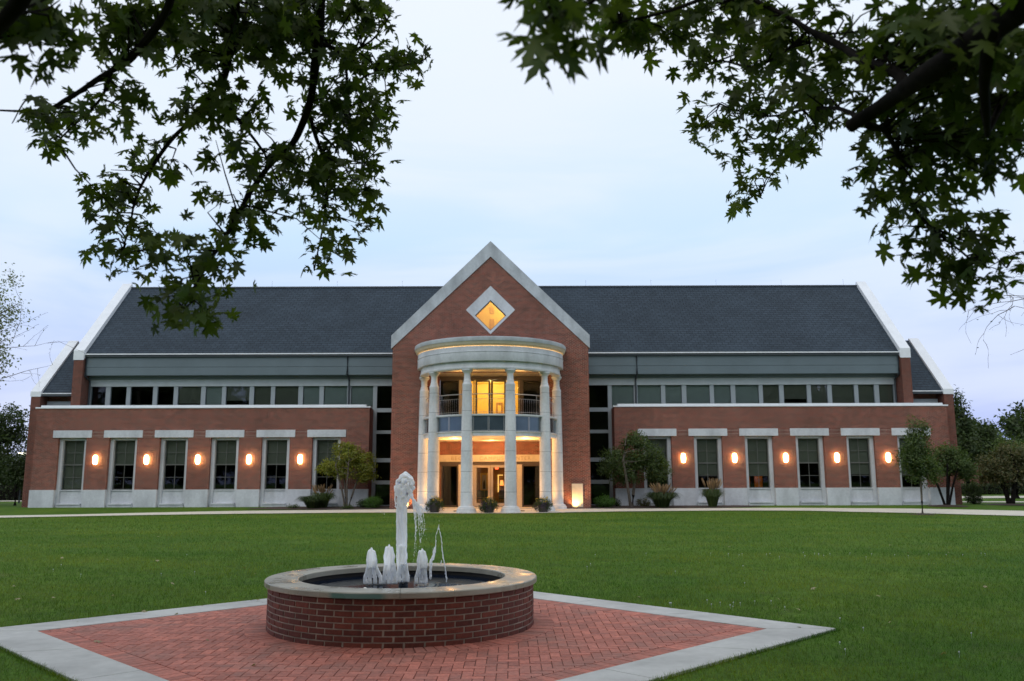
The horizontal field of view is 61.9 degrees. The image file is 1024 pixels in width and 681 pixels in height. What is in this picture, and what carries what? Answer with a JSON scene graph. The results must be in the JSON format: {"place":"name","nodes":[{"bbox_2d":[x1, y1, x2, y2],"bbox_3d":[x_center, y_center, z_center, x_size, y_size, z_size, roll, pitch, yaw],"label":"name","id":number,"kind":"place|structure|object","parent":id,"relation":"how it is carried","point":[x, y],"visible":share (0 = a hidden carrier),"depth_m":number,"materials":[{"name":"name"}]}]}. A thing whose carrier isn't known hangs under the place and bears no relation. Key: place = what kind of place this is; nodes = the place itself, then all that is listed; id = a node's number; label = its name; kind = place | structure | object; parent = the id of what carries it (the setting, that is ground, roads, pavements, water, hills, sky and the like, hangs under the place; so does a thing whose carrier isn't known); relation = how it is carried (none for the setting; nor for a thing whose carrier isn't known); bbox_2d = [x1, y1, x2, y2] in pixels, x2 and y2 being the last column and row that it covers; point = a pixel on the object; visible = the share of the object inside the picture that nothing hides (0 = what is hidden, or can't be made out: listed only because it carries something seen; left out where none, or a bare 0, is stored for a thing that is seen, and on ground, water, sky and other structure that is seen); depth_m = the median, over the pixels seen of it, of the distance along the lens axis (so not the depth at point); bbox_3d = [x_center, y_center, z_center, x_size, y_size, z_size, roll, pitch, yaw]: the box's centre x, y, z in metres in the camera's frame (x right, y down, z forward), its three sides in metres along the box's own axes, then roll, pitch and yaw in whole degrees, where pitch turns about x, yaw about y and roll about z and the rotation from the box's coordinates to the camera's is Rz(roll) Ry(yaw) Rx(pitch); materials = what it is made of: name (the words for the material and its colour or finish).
{"place":"outdoors","nodes":[
{"label":"outdoors","id":0,"kind":"place"},
{"bbox_2d":[295,496,331,507],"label":"ornamental grass","id":1,"kind":"object","parent":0,"point":[312,501],"depth_m":47.10,"materials":[{"name":"green plant"}]},
{"bbox_2d":[311,484,340,506],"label":"ornamental grass","id":2,"kind":"object","parent":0,"point":[327,494],"depth_m":48.26,"materials":[{"name":"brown plant"}]},
{"bbox_2d":[0,494,1023,680],"bbox_3d":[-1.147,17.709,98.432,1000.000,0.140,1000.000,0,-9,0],"label":"lawn","id":3,"kind":"structure","parent":0,"point":[7,507],"depth_m":15.60,"materials":[{"name":"green plant"}]},
{"bbox_2d":[0,478,22,499],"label":"hedge","id":4,"kind":"object","parent":3,"relation":"on","point":[6,494],"visible":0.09,"depth_m":68.99,"materials":[{"name":"green plant"}]},
{"bbox_2d":[0,451,25,505],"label":"bushy tree","id":5,"kind":"object","parent":3,"relation":"on","point":[15,470],"visible":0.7,"depth_m":53.77,"materials":[{"name":"green plant"}]},
{"bbox_2d":[0,401,29,490],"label":"evergreen tree","id":6,"kind":"object","parent":3,"relation":"on","point":[8,436],"visible":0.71,"depth_m":56.08,"materials":[{"name":"green plant"}]},
{"bbox_2d":[0,262,35,386],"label":"sparse tree","id":7,"kind":"object","parent":3,"relation":"on","point":[9,311],"visible":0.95,"depth_m":63.25,"materials":[{"name":"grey plant"}]},
{"bbox_2d":[0,279,93,383],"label":"bare tree","id":8,"kind":"object","parent":3,"relation":"on","point":[26,343],"visible":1,"depth_m":38.94,"materials":[{"name":"grey plant"}]},
{"bbox_2d":[0,0,433,338],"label":"maple tree","id":9,"kind":"object","parent":3,"relation":"on","point":[276,26],"visible":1,"depth_m":4.15,"materials":[{"name":"green plant"}]},
{"bbox_2d":[249,506,389,509],"bbox_3d":[-10.672,9.339,47.559,7.800,0.068,3.663,0,-9,0],"label":"planting bed","id":10,"kind":"object","parent":3,"relation":"on","point":[334,508],"visible":0.74,"depth_m":47.11,"materials":[{"name":"brown soil"}]},
{"bbox_2d":[286,503,299,507],"bbox_3d":[-12.188,9.197,47.432,0.777,0.373,0.700,2,-9,-10],"label":"plant","id":11,"kind":"object","parent":10,"relation":"on","point":[292,506],"visible":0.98,"depth_m":47.38,"materials":[{"name":"green plant"}]},
{"bbox_2d":[340,504,353,508],"bbox_3d":[-9.033,9.104,46.846,0.912,0.359,0.803,0,-9,0],"label":"plant","id":12,"kind":"object","parent":10,"relation":"on","point":[348,507],"visible":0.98,"depth_m":46.82,"materials":[{"name":"green plant"}]},
{"bbox_2d":[315,440,380,507],"bbox_3d":[-9.357,7.568,48.466,3.831,3.825,2.058,0,-9,0],"label":"ornamental tree","id":13,"kind":"object","parent":10,"relation":"on","point":[338,470],"visible":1,"depth_m":48.23,"materials":[{"name":"green plant"}]},
{"bbox_2d":[356,498,366,507],"bbox_3d":[-8.419,9.141,48.030,0.847,0.638,0.933,0,-9,0],"label":"round shrub","id":14,"kind":"object","parent":10,"relation":"on","point":[360,504],"visible":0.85,"depth_m":47.86,"materials":[{"name":"green plant"}]},
{"bbox_2d":[363,494,383,507],"bbox_3d":[-7.777,9.017,47.797,1.264,0.816,1.256,0,-9,0],"label":"round shrub","id":15,"kind":"object","parent":10,"relation":"on","point":[375,501],"visible":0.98,"depth_m":47.57,"materials":[{"name":"green plant"}]},
{"bbox_2d":[0,591,835,680],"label":"plaza border","id":16,"kind":"object","parent":3,"relation":"on","point":[32,642],"visible":0.42,"depth_m":7.79,"materials":[{"name":"concrete"}]},
{"bbox_2d":[21,241,962,513],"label":"campus building","id":17,"kind":"structure","parent":3,"relation":"on","point":[489,367],"depth_m":50.37,"materials":[{"name":"red brick"}]},
{"bbox_2d":[55,438,86,507],"bbox_3d":[-25.767,7.812,50.043,1.656,4.130,0.570,0,-9,0],"label":"window","id":18,"kind":"structure","parent":17,"relation":"in","point":[70,495],"depth_m":50.15,"materials":[{"name":"glass"}]},
{"bbox_2d":[93,455,97,463],"bbox_3d":[-24.290,6.951,49.732,0.270,0.540,0.270,0,-9,0],"label":"wall lamp","id":19,"kind":"object","parent":17,"relation":"attached to","point":[95,459],"visible":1,"depth_m":49.64,"materials":[{"name":"glass"}]},
{"bbox_2d":[106,438,136,506],"bbox_3d":[-22.787,7.803,50.043,1.656,4.130,0.570,0,-9,0],"label":"window","id":20,"kind":"structure","parent":17,"relation":"in","point":[126,451],"depth_m":50.08,"materials":[{"name":"glass"}]},
{"bbox_2d":[144,455,148,463],"bbox_3d":[-21.305,6.942,49.732,0.270,0.540,0.270,0,-9,0],"label":"wall lamp","id":21,"kind":"object","parent":17,"relation":"attached to","point":[146,459],"visible":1,"depth_m":49.64,"materials":[{"name":"glass"}]},
{"bbox_2d":[157,438,187,506],"bbox_3d":[-19.807,7.795,50.043,1.656,4.130,0.570,0,-9,0],"label":"window","id":22,"kind":"structure","parent":17,"relation":"in","point":[176,451],"depth_m":50.08,"materials":[{"name":"glass"}]},
{"bbox_2d":[178,387,200,403],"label":"clerestory window","id":23,"kind":"structure","parent":17,"relation":"in","point":[187,395],"depth_m":51.94,"materials":[{"name":"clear glass"}]},
{"bbox_2d":[195,455,199,463],"bbox_3d":[-18.320,6.934,49.732,0.270,0.540,0.270,0,-9,0],"label":"wall lamp","id":24,"kind":"object","parent":17,"relation":"attached to","point":[197,459],"visible":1,"depth_m":49.63,"materials":[{"name":"glass"}]},
{"bbox_2d":[206,386,221,404],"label":"clerestory window","id":25,"kind":"structure","parent":17,"relation":"in","point":[214,394],"depth_m":51.94,"materials":[{"name":"grey glass"}]},
{"bbox_2d":[208,438,238,506],"bbox_3d":[-16.827,7.786,50.043,1.656,4.130,0.570,0,-9,0],"label":"window","id":26,"kind":"structure","parent":17,"relation":"in","point":[228,448],"depth_m":50.08,"materials":[{"name":"glass"}]},
{"bbox_2d":[226,387,249,400],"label":"clerestory window","id":27,"kind":"structure","parent":17,"relation":"in","point":[233,393],"depth_m":51.96,"materials":[{"name":"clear glass"}]},
{"bbox_2d":[246,455,250,463],"bbox_3d":[-15.335,6.925,49.732,0.270,0.540,0.270,0,-9,0],"label":"wall lamp","id":28,"kind":"object","parent":17,"relation":"attached to","point":[248,459],"visible":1,"depth_m":49.63,"materials":[{"name":"glass"}]},
{"bbox_2d":[254,387,270,404],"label":"clerestory window","id":29,"kind":"structure","parent":17,"relation":"in","point":[262,394],"depth_m":51.94,"materials":[{"name":"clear glass"}]},
{"bbox_2d":[260,438,289,506],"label":"window","id":30,"kind":"structure","parent":17,"relation":"in","point":[277,449],"depth_m":50.09,"materials":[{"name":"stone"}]},
{"bbox_2d":[275,387,298,404],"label":"clerestory window","id":31,"kind":"structure","parent":17,"relation":"in","point":[284,395],"depth_m":51.94,"materials":[{"name":"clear glass"}]},
{"bbox_2d":[298,455,301,463],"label":"wall lamp","id":32,"kind":"object","parent":17,"relation":"attached to","point":[299,459],"visible":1,"depth_m":49.63,"materials":[{"name":"glass"}]},
{"bbox_2d":[303,386,319,404],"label":"clerestory window","id":33,"kind":"structure","parent":17,"relation":"in","point":[311,393],"depth_m":51.94,"materials":[{"name":"grey glass"}]},
{"bbox_2d":[311,437,340,505],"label":"window","id":34,"kind":"structure","parent":17,"relation":"in","point":[325,443],"depth_m":50.25,"materials":[{"name":"stone"}]},
{"bbox_2d":[324,386,346,404],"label":"clerestory window","id":35,"kind":"structure","parent":17,"relation":"in","point":[334,395],"depth_m":51.94,"materials":[{"name":"grey glass"}]},
{"bbox_2d":[351,386,372,408],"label":"clerestory window","id":36,"kind":"structure","parent":17,"relation":"in","point":[361,395],"depth_m":51.94,"materials":[{"name":"grey glass"}]},
{"bbox_2d":[441,465,457,506],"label":"side window","id":37,"kind":"structure","parent":17,"relation":"in","point":[441,465],"depth_m":48.36,"materials":[{"name":"black glass"}]},
{"bbox_2d":[440,380,458,414],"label":"side window","id":38,"kind":"structure","parent":17,"relation":"in","point":[440,380],"depth_m":49.24,"materials":[{"name":"black glass"}]},
{"bbox_2d":[477,490,483,501],"bbox_3d":[-1.872,9.376,50.758,0.440,0.906,0.450,0,-9,0],"label":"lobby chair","id":39,"kind":"object","parent":17,"relation":"in","point":[480,494],"visible":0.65,"depth_m":50.97,"materials":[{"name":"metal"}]},
{"bbox_2d":[474,465,489,506],"bbox_3d":[-1.688,8.237,48.406,0.915,2.340,0.080,0,-9,0],"label":"door","id":40,"kind":"structure","parent":17,"relation":"in","point":[475,466],"depth_m":48.43,"materials":[{"name":"beige glass"}]},
{"bbox_2d":[475,380,490,413],"bbox_3d":[-1.680,3.484,49.175,0.880,2.410,0.080,0,-9,0],"label":"balcony door","id":41,"kind":"structure","parent":17,"relation":"in","point":[489,381],"depth_m":49.25,"materials":[{"name":"yellow glass"}]},
{"bbox_2d":[466,286,514,333],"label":"diamond window","id":42,"kind":"structure","parent":17,"relation":"in","point":[490,309],"depth_m":47.99,"materials":[{"name":"stone"}]},
{"bbox_2d":[491,465,504,506],"bbox_3d":[-0.741,8.235,48.406,0.930,2.340,0.080,0,-9,0],"label":"door","id":43,"kind":"structure","parent":17,"relation":"in","point":[492,466],"depth_m":48.42,"materials":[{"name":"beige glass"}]},
{"bbox_2d":[491,380,505,413],"bbox_3d":[-0.775,3.482,49.175,0.890,2.410,0.080,0,-9,0],"label":"balcony door","id":44,"kind":"structure","parent":17,"relation":"in","point":[492,381],"depth_m":49.23,"materials":[{"name":"yellow glass"}]},
{"bbox_2d":[499,490,503,499],"bbox_3d":[-0.572,9.437,51.152,0.440,0.906,0.450,0,-9,0],"label":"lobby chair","id":45,"kind":"object","parent":17,"relation":"in","point":[501,493],"visible":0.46,"depth_m":51.37,"materials":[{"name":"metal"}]},
{"bbox_2d":[522,465,539,506],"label":"side window","id":46,"kind":"structure","parent":17,"relation":"in","point":[523,505],"depth_m":48.35,"materials":[{"name":"black glass"}]},
{"bbox_2d":[612,386,633,405],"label":"clerestory window","id":47,"kind":"structure","parent":17,"relation":"in","point":[620,394],"depth_m":51.93,"materials":[{"name":"grey glass"}]},
{"bbox_2d":[638,385,660,403],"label":"clerestory window","id":48,"kind":"structure","parent":17,"relation":"in","point":[647,394],"depth_m":51.94,"materials":[{"name":"grey glass"}]},
{"bbox_2d":[643,436,672,505],"bbox_3d":[8.513,7.711,50.043,1.656,4.130,0.570,0,-9,0],"label":"window","id":49,"kind":"structure","parent":17,"relation":"in","point":[660,440],"depth_m":50.21,"materials":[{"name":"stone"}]},
{"bbox_2d":[665,385,681,403],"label":"clerestory window","id":50,"kind":"structure","parent":17,"relation":"in","point":[672,392],"depth_m":51.94,"materials":[{"name":"grey glass"}]},
{"bbox_2d":[681,453,685,462],"bbox_3d":[9.990,6.850,49.732,0.270,0.540,0.270,0,-9,0],"label":"wall lamp","id":51,"kind":"object","parent":17,"relation":"attached to","point":[683,457],"visible":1,"depth_m":49.64,"materials":[{"name":"glass"}]},
{"bbox_2d":[686,385,709,403],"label":"clerestory window","id":52,"kind":"structure","parent":17,"relation":"in","point":[696,394],"depth_m":51.94,"materials":[{"name":"grey glass"}]},
{"bbox_2d":[694,436,723,504],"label":"window","id":53,"kind":"structure","parent":17,"relation":"in","point":[706,448],"depth_m":50.23,"materials":[{"name":"glass"}]},
{"bbox_2d":[714,385,730,402],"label":"clerestory window","id":54,"kind":"structure","parent":17,"relation":"in","point":[721,393],"depth_m":51.93,"materials":[{"name":"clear glass"}]},
{"bbox_2d":[732,453,736,462],"bbox_3d":[12.975,6.841,49.732,0.270,0.540,0.270,0,-9,0],"label":"wall lamp","id":55,"kind":"object","parent":17,"relation":"attached to","point":[734,457],"visible":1,"depth_m":49.63,"materials":[{"name":"glass"}]},
{"bbox_2d":[735,385,758,402],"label":"clerestory window","id":56,"kind":"structure","parent":17,"relation":"in","point":[743,393],"depth_m":51.94,"materials":[{"name":"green glass"}]},
{"bbox_2d":[754,476,762,486],"bbox_3d":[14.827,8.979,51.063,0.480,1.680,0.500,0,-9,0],"label":"upholstered chair","id":57,"kind":"object","parent":17,"relation":"in","point":[758,483],"visible":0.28,"depth_m":51.30,"materials":[{"name":"orange fabric"}]},
{"bbox_2d":[745,436,774,504],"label":"window","id":58,"kind":"structure","parent":17,"relation":"in","point":[757,458],"depth_m":50.17,"materials":[{"name":"glass"}]},
{"bbox_2d":[763,385,778,402],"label":"clerestory window","id":59,"kind":"structure","parent":17,"relation":"in","point":[770,392],"depth_m":51.93,"materials":[{"name":"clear glass"}]},
{"bbox_2d":[783,453,787,461],"bbox_3d":[15.960,6.832,49.732,0.270,0.540,0.270,0,-9,0],"label":"wall lamp","id":60,"kind":"object","parent":17,"relation":"attached to","point":[785,456],"visible":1,"depth_m":49.64,"materials":[{"name":"glass"}]},
{"bbox_2d":[783,385,806,398],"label":"clerestory window","id":61,"kind":"structure","parent":17,"relation":"in","point":[790,391],"depth_m":51.96,"materials":[{"name":"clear glass"}]},
{"bbox_2d":[795,436,825,504],"bbox_3d":[17.453,7.684,50.043,1.656,4.130,0.570,0,-9,0],"label":"window","id":62,"kind":"structure","parent":17,"relation":"in","point":[806,450],"depth_m":50.08,"materials":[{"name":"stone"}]},
{"bbox_2d":[811,385,827,402],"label":"clerestory window","id":63,"kind":"structure","parent":17,"relation":"in","point":[818,392],"depth_m":51.93,"materials":[{"name":"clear glass"}]},
{"bbox_2d":[835,453,839,461],"bbox_3d":[18.945,6.823,49.732,0.270,0.540,0.270,0,-9,0],"label":"wall lamp","id":64,"kind":"object","parent":17,"relation":"attached to","point":[837,458],"visible":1,"depth_m":49.63,"materials":[{"name":"glass"}]},
{"bbox_2d":[831,385,853,402],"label":"clerestory window","id":65,"kind":"structure","parent":17,"relation":"in","point":[840,393],"depth_m":51.93,"materials":[{"name":"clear glass"}]},
{"bbox_2d":[846,436,877,504],"bbox_3d":[20.433,7.675,50.043,1.656,4.130,0.570,0,-9,0],"label":"window","id":66,"kind":"structure","parent":17,"relation":"in","point":[858,457],"depth_m":50.19,"materials":[{"name":"stone"}]},
{"bbox_2d":[858,385,873,402],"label":"clerestory window","id":67,"kind":"structure","parent":17,"relation":"in","point":[865,392],"depth_m":51.94,"materials":[{"name":"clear glass"}]},
{"bbox_2d":[879,384,893,402],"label":"clerestory window","id":68,"kind":"structure","parent":17,"relation":"in","point":[885,391],"depth_m":51.94,"materials":[{"name":"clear glass"}]},
{"bbox_2d":[886,453,890,461],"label":"wall lamp","id":69,"kind":"object","parent":17,"relation":"attached to","point":[888,457],"visible":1,"depth_m":49.63,"materials":[{"name":"glass"}]},
{"bbox_2d":[897,436,928,504],"bbox_3d":[23.413,7.666,50.043,1.656,4.130,0.570,0,-9,0],"label":"window","id":70,"kind":"structure","parent":17,"relation":"in","point":[910,495],"depth_m":49.78,"materials":[{"name":"stone"}]},
{"bbox_2d":[354,605,642,680],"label":"plaza bedding","id":71,"kind":"object","parent":3,"relation":"on","point":[518,654],"visible":0.08,"depth_m":7.36,"materials":[{"name":"red brick"}]},
{"bbox_2d":[39,599,763,680],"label":"plaza paving","id":72,"kind":"structure","parent":71,"relation":"on","point":[238,644],"depth_m":7.65,"materials":[{"name":"brick"}]},
{"bbox_2d":[264,471,536,649],"bbox_3d":[-1.163,2.264,9.155,2.852,1.701,2.852,0,-9,0],"label":"fountain","id":73,"kind":"object","parent":72,"relation":"on","point":[389,602],"visible":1,"depth_m":8.04,"materials":[{"name":"brick"}]},
{"bbox_2d":[591,505,757,508],"bbox_3d":[9.228,9.294,47.655,9.600,0.064,3.470,0,-9,0],"label":"planting bed","id":74,"kind":"object","parent":3,"relation":"on","point":[671,506],"visible":0.85,"depth_m":47.83,"materials":[{"name":"brown soil"}]},
{"bbox_2d":[593,493,615,506],"bbox_3d":[5.149,8.966,47.765,1.552,0.822,1.306,0,-9,0],"label":"round shrub","id":75,"kind":"object","parent":74,"relation":"on","point":[607,502],"visible":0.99,"depth_m":47.53,"materials":[{"name":"green plant"}]},
{"bbox_2d":[614,497,621,505],"bbox_3d":[5.963,9.183,48.544,0.648,0.576,0.623,0,-9,0],"label":"round shrub","id":76,"kind":"object","parent":74,"relation":"on","point":[617,502],"visible":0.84,"depth_m":48.52,"materials":[{"name":"green plant"}]},
{"bbox_2d":[597,426,674,506],"bbox_3d":[6.965,7.137,48.350,4.522,4.572,2.187,0,-9,0],"label":"ornamental tree","id":77,"kind":"object","parent":74,"relation":"on","point":[617,462],"visible":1,"depth_m":48.12,"materials":[{"name":"green plant"}]},
{"bbox_2d":[635,498,651,505],"bbox_3d":[7.492,9.212,48.672,1.044,0.567,1.067,0,-9,0],"label":"round shrub","id":78,"kind":"object","parent":74,"relation":"on","point":[644,503],"visible":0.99,"depth_m":48.49,"materials":[{"name":"green plant"}]},
{"bbox_2d":[495,0,1023,314],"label":"maple tree","id":79,"kind":"object","parent":3,"relation":"on","point":[980,46],"visible":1,"depth_m":3.34,"materials":[{"name":"green plant"}]},
{"bbox_2d":[892,415,950,513],"bbox_3d":[18.758,5.675,39.523,2.199,4.714,2.023,5,-11,-28],"label":"young tree","id":80,"kind":"object","parent":3,"relation":"on","point":[915,455],"visible":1,"depth_m":39.28,"materials":[{"name":"green plant"}]},
{"bbox_2d":[928,505,968,506],"bbox_3d":[24.328,9.224,47.725,2.200,0.100,2.200,0,-9,0],"label":"mulch ring","id":81,"kind":"object","parent":3,"relation":"on","point":[947,506],"visible":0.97,"depth_m":47.11,"materials":[{"name":"brown soil"}]},
{"bbox_2d":[927,440,981,504],"bbox_3d":[24.775,7.467,48.022,3.314,3.703,2.016,0,-9,0],"label":"multi stem tree","id":82,"kind":"object","parent":81,"relation":"on","point":[953,460],"visible":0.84,"depth_m":47.74,"materials":[{"name":"green plant"}]},
{"bbox_2d":[961,482,983,503],"bbox_3d":[27.395,9.078,50.782,1.287,1.446,1.379,0,-9,0],"label":"upright shrub","id":83,"kind":"object","parent":3,"relation":"on","point":[973,498],"visible":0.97,"depth_m":50.65,"materials":[{"name":"green plant"}]},
{"bbox_2d":[953,384,1006,495],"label":"conifer tree","id":84,"kind":"object","parent":3,"relation":"on","point":[970,441],"visible":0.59,"depth_m":74.82,"materials":[{"name":"green plant"}]},
{"bbox_2d":[958,415,1005,443],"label":"tree","id":85,"kind":"object","parent":3,"relation":"on","point":[1001,434],"visible":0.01,"depth_m":90.73,"materials":[{"name":"green plant"}]},
{"bbox_2d":[961,463,1011,485],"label":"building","id":86,"kind":"structure","parent":3,"relation":"on","point":[977,479],"depth_m":88.79,"materials":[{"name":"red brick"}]},
{"bbox_2d":[961,482,1023,493],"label":"hedge","id":87,"kind":"object","parent":3,"relation":"on","point":[988,489],"visible":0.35,"depth_m":82.78,"materials":[{"name":"green plant"}]},
{"bbox_2d":[961,248,1023,355],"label":"bare tree","id":88,"kind":"object","parent":3,"relation":"on","point":[1004,304],"visible":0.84,"depth_m":34.31,"materials":[{"name":"grey plant"}]},
{"bbox_2d":[985,503,1023,504],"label":"mulch ring","id":89,"kind":"object","parent":3,"relation":"on","point":[1004,504],"visible":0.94,"depth_m":48.69,"materials":[{"name":"brown soil"}]},
{"bbox_2d":[973,437,1023,503],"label":"bushy tree","id":90,"kind":"object","parent":89,"relation":"on","point":[1002,467],"visible":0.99,"depth_m":49.21,"materials":[{"name":"green plant"}]},
{"bbox_2d":[987,432,1023,498],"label":"tree","id":91,"kind":"object","parent":3,"relation":"on","point":[1007,443],"visible":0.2,"depth_m":65.33,"materials":[{"name":"green plant"}]},
{"bbox_2d":[993,399,1023,448],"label":"tree","id":92,"kind":"object","parent":3,"relation":"on","point":[1014,424],"visible":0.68,"depth_m":83.71,"materials":[{"name":"green plant"}]},
{"bbox_2d":[0,508,1023,517],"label":"path","id":93,"kind":"structure","parent":0,"point":[965,511],"depth_m":43.41,"materials":[{"name":"concrete"}]},
{"bbox_2d":[424,495,443,512],"bbox_3d":[-3.897,8.225,42.968,1.089,0.879,0.940,0,-9,0],"label":"flower planter","id":94,"kind":"object","parent":93,"relation":"on","point":[435,508],"visible":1,"depth_m":42.76,"materials":[{"name":"green plant"}]},
{"bbox_2d":[478,496,498,512],"bbox_3d":[-1.154,8.165,42.549,1.094,0.917,0.977,0,-9,0],"label":"flower planter","id":95,"kind":"object","parent":93,"relation":"on","point":[489,506],"visible":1,"depth_m":42.31,"materials":[{"name":"green plant"}]},
{"bbox_2d":[532,496,553,511],"bbox_3d":[1.559,8.238,42.941,1.176,0.849,0.945,0,-9,0],"label":"flower planter","id":96,"kind":"object","parent":93,"relation":"on","point":[544,505],"visible":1,"depth_m":42.78,"materials":[{"name":"green plant"}]},
{"bbox_2d":[0,0,1023,453],"label":"sky","id":97,"kind":"structure","parent":0,"point":[595,181],"materials":[{"name":"white"}]},
{"bbox_2d":[53,552,971,656],"bbox_3d":[0.281,3.475,12.044,18.973,0.068,10.897,0,-9,0],"label":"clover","id":98,"kind":"object","parent":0,"point":[733,602],"visible":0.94,"depth_m":10.26,"materials":[{"name":"plant"}]},
{"bbox_2d":[641,483,682,507],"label":"ornamental grass","id":99,"kind":"object","parent":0,"point":[660,496],"depth_m":47.04,"materials":[{"name":"green plant"}]},
{"bbox_2d":[699,478,727,506],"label":"ornamental grass","id":100,"kind":"object","parent":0,"point":[710,495],"depth_m":47.58,"materials":[{"name":"green plant"}]},
{"bbox_2d":[962,496,1023,497],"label":"road","id":101,"kind":"structure","parent":0,"point":[995,496],"depth_m":71.17,"materials":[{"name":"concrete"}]},
{"bbox_2d":[962,501,1023,501],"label":"pavement","id":102,"kind":"structure","parent":0,"point":[996,501],"depth_m":55.60,"materials":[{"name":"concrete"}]}
]}

